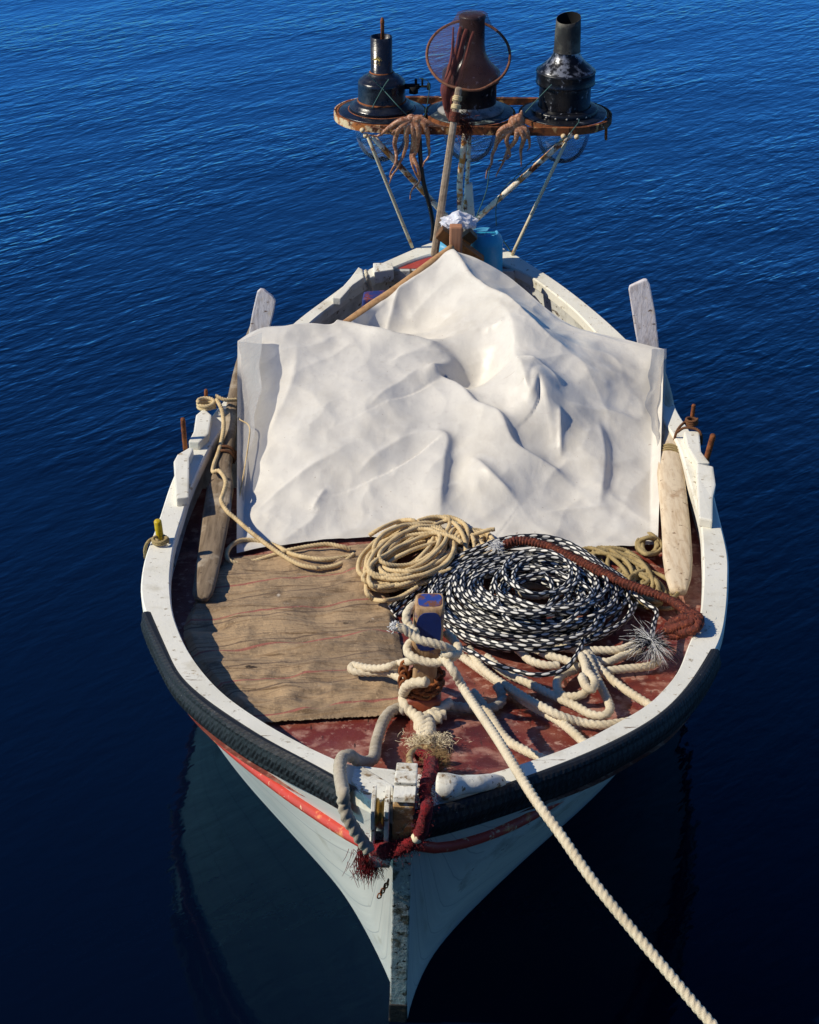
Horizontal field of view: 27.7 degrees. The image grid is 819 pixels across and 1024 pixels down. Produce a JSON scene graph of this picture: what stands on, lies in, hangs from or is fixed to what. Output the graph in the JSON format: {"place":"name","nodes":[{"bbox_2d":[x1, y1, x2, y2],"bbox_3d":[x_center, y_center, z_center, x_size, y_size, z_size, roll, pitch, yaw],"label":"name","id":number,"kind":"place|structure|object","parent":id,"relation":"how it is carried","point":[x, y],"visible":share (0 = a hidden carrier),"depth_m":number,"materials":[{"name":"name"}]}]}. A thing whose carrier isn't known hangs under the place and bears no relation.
{"place":"outdoors","nodes":[
{"label":"outdoors","id":0,"kind":"place"},
{"bbox_2d":[0,0,818,1023],"bbox_3d":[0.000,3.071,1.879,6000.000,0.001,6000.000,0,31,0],"label":"sea water","id":1,"kind":"structure","parent":0,"point":[182,182],"depth_m":7.51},
{"bbox_2d":[140,182,728,1022],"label":"fishing boat","id":2,"kind":"object","parent":1,"relation":"on","point":[490,830],"visible":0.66,"depth_m":4.65,"materials":[{"name":"white paint"}]},
{"bbox_2d":[143,534,169,558],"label":"pin rope","id":3,"kind":"object","parent":2,"relation":"attached to","point":[155,540],"visible":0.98,"depth_m":5.51,"materials":[{"name":"beige fabric"}]},
{"bbox_2d":[196,394,236,410],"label":"pin rope","id":4,"kind":"object","parent":2,"relation":"attached to","point":[206,403],"visible":1,"depth_m":6.34,"materials":[{"name":"beige fabric"}]},
{"bbox_2d":[192,327,249,601],"bbox_3d":[-0.672,-0.267,6.186,0.105,0.140,1.977,0,31,1],"label":"oar","id":5,"kind":"object","parent":2,"relation":"on","point":[215,520],"visible":0.64,"depth_m":5.79,"materials":[{"name":"brown wood"}]},
{"bbox_2d":[214,445,236,463],"bbox_3d":[-0.681,-0.209,6.163,0.084,0.085,0.070,0,31,0],"label":"rope lashing","id":6,"kind":"object","parent":5,"relation":"attached to","point":[234,454],"visible":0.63,"depth_m":6.14,"materials":[{"name":"brown fabric"}]},
{"bbox_2d":[249,288,275,332],"bbox_3d":[-0.605,-0.783,6.748,0.079,0.226,0.138,22,38,31],"label":"upright board","id":7,"kind":"object","parent":2,"relation":"on","point":[263,310],"visible":0.8,"depth_m":6.74,"materials":[{"name":"white wood"}]},
{"bbox_2d":[211,398,355,570],"bbox_3d":[-0.613,-0.072,5.907,0.406,0.176,1.074,-18,36,-27],"label":"lead rope","id":8,"kind":"object","parent":2,"relation":"on","point":[275,548],"visible":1,"depth_m":5.70,"materials":[{"name":"beige fabric"}]},
{"bbox_2d":[183,543,403,722],"bbox_3d":[-0.373,0.354,5.234,0.676,0.151,1.128,-4,32,-6],"label":"sackcloth","id":9,"kind":"object","parent":2,"relation":"on","point":[275,639],"visible":0.88,"depth_m":5.17,"materials":[{"name":"beige fabric"}]},
{"bbox_2d":[364,269,373,290],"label":"short rope","id":10,"kind":"object","parent":2,"relation":"attached to","point":[367,277],"visible":0.91,"depth_m":7.26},
{"bbox_2d":[333,703,405,854],"bbox_3d":[-0.108,0.618,4.341,0.134,0.367,0.809,3,32,5],"label":"bow rope","id":11,"kind":"object","parent":2,"relation":"on","point":[345,811],"visible":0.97,"depth_m":4.14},
{"bbox_2d":[362,290,384,305],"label":"painted block","id":12,"kind":"structure","parent":2,"relation":"on","point":[368,296],"depth_m":6.96,"materials":[{"name":"blue paint"}]},
{"bbox_2d":[347,658,415,681],"bbox_3d":[-0.057,0.425,4.813,0.105,0.203,0.301,-26,40,-36],"label":"white bight","id":13,"kind":"object","parent":2,"relation":"on","point":[354,668],"visible":0.79,"depth_m":4.87,"materials":[{"name":"fabric"}]},
{"bbox_2d":[377,878,388,898],"bbox_3d":[-0.065,0.944,4.166,0.035,0.076,0.015,16,35,25],"label":"chain","id":14,"kind":"object","parent":2,"relation":"hanging from","point":[384,888],"visible":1,"depth_m":4.16,"materials":[{"name":"metal"}]},
{"bbox_2d":[342,832,431,891],"bbox_3d":[-0.052,0.845,4.075,0.230,0.229,0.132,0,31,0],"label":"wool strop","id":15,"kind":"object","parent":2,"relation":"attached to","point":[385,850],"visible":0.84,"depth_m":4.03,"materials":[{"name":"red fabric"}]},
{"bbox_2d":[398,660,445,700],"bbox_3d":[0.035,0.475,4.748,0.138,0.090,0.120,0,31,0],"label":"rusty chain","id":16,"kind":"object","parent":2,"relation":"on","point":[420,693],"visible":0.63,"depth_m":4.73,"materials":[{"name":"metal"}]},
{"bbox_2d":[353,515,494,602],"bbox_3d":[0.029,0.135,5.630,0.618,0.143,0.487,-18,36,-27],"label":"rope coil","id":17,"kind":"object","parent":2,"relation":"on","point":[438,544],"visible":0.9,"depth_m":5.58,"materials":[{"name":"beige fabric"}]},
{"bbox_2d":[383,676,471,752],"bbox_3d":[0.050,0.562,4.636,0.248,0.163,0.289,0,31,0],"label":"eye splice rope","id":18,"kind":"object","parent":2,"relation":"attached to","point":[426,723],"visible":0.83,"depth_m":4.65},
{"bbox_2d":[404,741,455,842],"bbox_3d":[0.052,0.685,4.178,0.140,0.277,0.506,0,31,0],"label":"wool served rope","id":19,"kind":"object","parent":2,"relation":"on","point":[434,762],"visible":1,"depth_m":4.08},
{"bbox_2d":[406,744,432,762],"bbox_3d":[0.010,0.636,4.343,0.058,0.152,0.251,7,32,11],"label":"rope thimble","id":20,"kind":"object","parent":19,"relation":"attached to","point":[410,754],"visible":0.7,"depth_m":4.40,"materials":[{"name":"beige fabric"}]},
{"bbox_2d":[439,241,446,251],"bbox_3d":[0.185,-1.077,7.453,0.140,0.300,0.140,0,31,0],"label":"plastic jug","id":21,"kind":"object","parent":2,"relation":"on","point":[442,246],"visible":0.02,"depth_m":7.34,"materials":[{"name":"blue plastic"}]},
{"bbox_2d":[237,249,666,552],"bbox_3d":[0.172,-0.491,6.370,1.696,0.400,1.785,0,31,0],"label":"tarpaulin","id":22,"kind":"object","parent":2,"relation":"on","point":[472,392],"visible":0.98,"depth_m":6.17,"materials":[{"name":"white fabric"}]},
{"bbox_2d":[436,225,483,260],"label":"crossed beams","id":23,"kind":"structure","parent":2,"relation":"on","point":[469,236],"depth_m":7.17,"materials":[{"name":"brown wood"}]},
{"bbox_2d":[343,244,454,321],"bbox_3d":[-0.102,-0.910,6.913,0.737,0.249,0.064,-25,39,-34],"label":"wooden boom","id":24,"kind":"object","parent":23,"relation":"on","point":[384,295],"visible":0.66,"depth_m":6.93,"materials":[{"name":"brown wood"}]},
{"bbox_2d":[449,224,461,252],"bbox_3d":[0.197,-1.116,7.096,0.055,0.227,0.059,0,31,0],"label":"wooden post","id":25,"kind":"object","parent":24,"relation":"attached to","point":[455,235],"visible":0.5,"depth_m":7.04,"materials":[{"name":"brown wood"}]},
{"bbox_2d":[439,210,477,228],"bbox_3d":[0.213,-1.261,7.175,0.171,0.086,0.126,0,31,0],"label":"plastic bag","id":26,"kind":"object","parent":23,"relation":"on","point":[466,220],"visible":0.91,"depth_m":7.16,"materials":[{"name":"white plastic"}]},
{"bbox_2d":[334,96,611,255],"bbox_3d":[0.281,-1.519,7.503,1.231,0.599,0.448,0,31,0],"label":"lamp rack","id":27,"kind":"object","parent":2,"relation":"on","point":[537,129],"visible":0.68,"depth_m":7.29,"materials":[{"name":"paint"}]},
{"bbox_2d":[339,17,430,160],"bbox_3d":[-0.110,-1.853,7.307,0.405,0.634,0.380,0,31,0],"label":"fishing lamp","id":28,"kind":"object","parent":27,"relation":"on","point":[385,110],"visible":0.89,"depth_m":7.23,"materials":[{"name":"black metal"}]},
{"bbox_2d":[372,79,388,107],"bbox_3d":[-0.126,-1.812,7.201,0.077,0.130,0.004,0,31,0],"label":"tie line","id":29,"kind":"object","parent":28,"relation":"attached to","point":[379,93],"visible":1,"depth_m":7.20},
{"bbox_2d":[368,75,406,114],"bbox_3d":[-0.090,-1.800,7.186,0.182,0.167,0.030,14,34,21],"label":"tie line","id":30,"kind":"object","parent":28,"relation":"attached to","point":[385,92],"visible":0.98,"depth_m":7.18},
{"bbox_2d":[419,78,429,116],"bbox_3d":[0.065,-1.801,7.222,0.046,0.173,0.003,0,31,0],"label":"tie line","id":31,"kind":"object","parent":28,"relation":"attached to","point":[428,94],"visible":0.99,"depth_m":7.21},
{"bbox_2d":[369,114,447,199],"bbox_3d":[-0.004,-1.538,7.217,0.340,0.387,0.049,0,31,0],"label":"octopus","id":32,"kind":"object","parent":27,"relation":"hanging from","point":[413,125],"visible":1,"depth_m":7.16},
{"bbox_2d":[418,137,434,240],"bbox_3d":[0.072,-1.423,7.306,0.086,0.494,0.019,0,31,0],"label":"black hose","id":33,"kind":"object","parent":27,"relation":"hanging from","point":[425,191],"visible":0.95,"depth_m":7.31,"materials":[{"name":"rubber"}]},
{"bbox_2d":[425,9,510,255],"bbox_3d":[0.255,-1.659,7.257,0.372,0.954,0.540,0,31,0],"label":"landing net","id":34,"kind":"object","parent":27,"relation":"on","point":[452,103],"visible":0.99,"depth_m":7.13,"materials":[{"name":"red"}]},
{"bbox_2d":[427,11,512,161],"bbox_3d":[0.269,-1.859,7.304,0.380,0.655,0.380,0,31,0],"label":"fishing lamp","id":35,"kind":"object","parent":27,"relation":"on","point":[486,107],"visible":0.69,"depth_m":7.22,"materials":[{"name":"metal"}]},
{"bbox_2d":[476,169,489,217],"bbox_3d":[0.327,-1.424,7.306,0.071,0.295,0.004,0,31,0],"label":"tie line","id":36,"kind":"object","parent":27,"relation":"attached to","point":[485,193],"visible":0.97,"depth_m":7.32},
{"bbox_2d":[485,110,530,178],"bbox_3d":[0.428,-1.587,7.186,0.194,0.304,0.046,0,31,0],"label":"octopus","id":37,"kind":"object","parent":27,"relation":"hanging from","point":[516,126],"visible":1,"depth_m":7.15},
{"bbox_2d":[495,119,579,225],"bbox_3d":[0.556,-1.483,7.281,0.351,0.487,0.004,0,31,0],"label":"tie line","id":38,"kind":"object","parent":27,"relation":"hanging from","point":[526,166],"visible":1,"depth_m":7.27,"materials":[{"name":"fabric"}]},
{"bbox_2d":[521,12,606,162],"bbox_3d":[0.684,-1.855,7.306,0.380,0.656,0.380,0,31,0],"label":"fishing lamp","id":39,"kind":"object","parent":27,"relation":"on","point":[566,70],"visible":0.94,"depth_m":7.21,"materials":[{"name":"black metal"}]},
{"bbox_2d":[525,84,551,112],"bbox_3d":[0.556,-1.785,7.184,0.116,0.130,0.004,0,31,0],"label":"tie line","id":40,"kind":"object","parent":39,"relation":"attached to","point":[538,98],"visible":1,"depth_m":7.18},
{"bbox_2d":[446,682,506,712],"bbox_3d":[0.186,0.555,4.793,0.225,0.037,0.102,-13,34,-20],"label":"grey rope","id":41,"kind":"object","parent":2,"relation":"on","point":[500,701],"visible":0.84,"depth_m":4.78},
{"bbox_2d":[470,227,502,271],"bbox_3d":[0.331,-1.075,7.385,0.164,0.363,0.164,0,31,0],"label":"blue plastic can","id":42,"kind":"object","parent":2,"relation":"on","point":[488,243],"visible":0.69,"depth_m":7.27,"materials":[{"name":"blue plastic"}]},
{"bbox_2d":[388,533,681,677],"bbox_3d":[0.371,0.300,5.251,0.784,0.193,0.870,-9,33,-15],"label":"rope coil","id":43,"kind":"object","parent":2,"relation":"on","point":[502,621],"visible":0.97,"depth_m":5.23,"materials":[{"name":"black fabric"}]},
{"bbox_2d":[500,533,706,642],"bbox_3d":[0.650,0.200,5.290,0.222,0.164,0.864,-23,38,-33],"label":"served rope","id":44,"kind":"object","parent":43,"relation":"on","point":[687,621],"visible":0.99,"depth_m":5.27,"materials":[{"name":"brown fabric"}]},
{"bbox_2d":[387,601,717,1023],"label":"mooring rope","id":45,"kind":"object","parent":2,"relation":"attached to","point":[449,655],"visible":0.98,"depth_m":4.03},
{"bbox_2d":[458,581,661,759],"bbox_3d":[0.441,0.459,4.987,0.652,0.195,1.129,0,31,0],"label":"white rope","id":46,"kind":"object","parent":2,"relation":"on","point":[590,664],"visible":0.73,"depth_m":4.87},
{"bbox_2d":[581,533,679,610],"bbox_3d":[0.722,0.190,5.580,0.323,0.092,0.541,0,31,0],"label":"rope coil","id":47,"kind":"object","parent":2,"relation":"on","point":[635,567],"visible":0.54,"depth_m":5.59,"materials":[{"name":"beige fabric"}]},
{"bbox_2d":[629,278,658,347],"bbox_3d":[0.938,-0.790,6.635,0.089,0.259,0.145,-16,35,-24],"label":"upright board","id":48,"kind":"object","parent":2,"relation":"on","point":[643,311],"visible":0.99,"depth_m":6.63,"materials":[{"name":"white wood"}]},
{"bbox_2d":[657,375,692,595],"bbox_3d":[0.953,-0.203,6.114,0.110,0.126,1.695,2,32,4],"label":"oar","id":49,"kind":"object","parent":2,"relation":"on","point":[676,539],"visible":0.68,"depth_m":5.76,"materials":[{"name":"brown wood"}]},
{"bbox_2d":[661,443,678,452],"bbox_3d":[0.965,-0.213,6.173,0.081,0.082,0.060,4,32,6],"label":"rope lashing","id":50,"kind":"object","parent":49,"relation":"attached to","point":[669,446],"visible":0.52,"depth_m":6.15,"materials":[{"name":"beige fabric"}]},
{"bbox_2d":[673,416,702,444],"bbox_3d":[1.039,-0.292,6.221,0.109,0.126,0.126,0,31,0],"label":"pin rope","id":51,"kind":"object","parent":2,"relation":"attached to","point":[689,422],"visible":0.98,"depth_m":6.18,"materials":[{"name":"brown fabric"}]}
]}

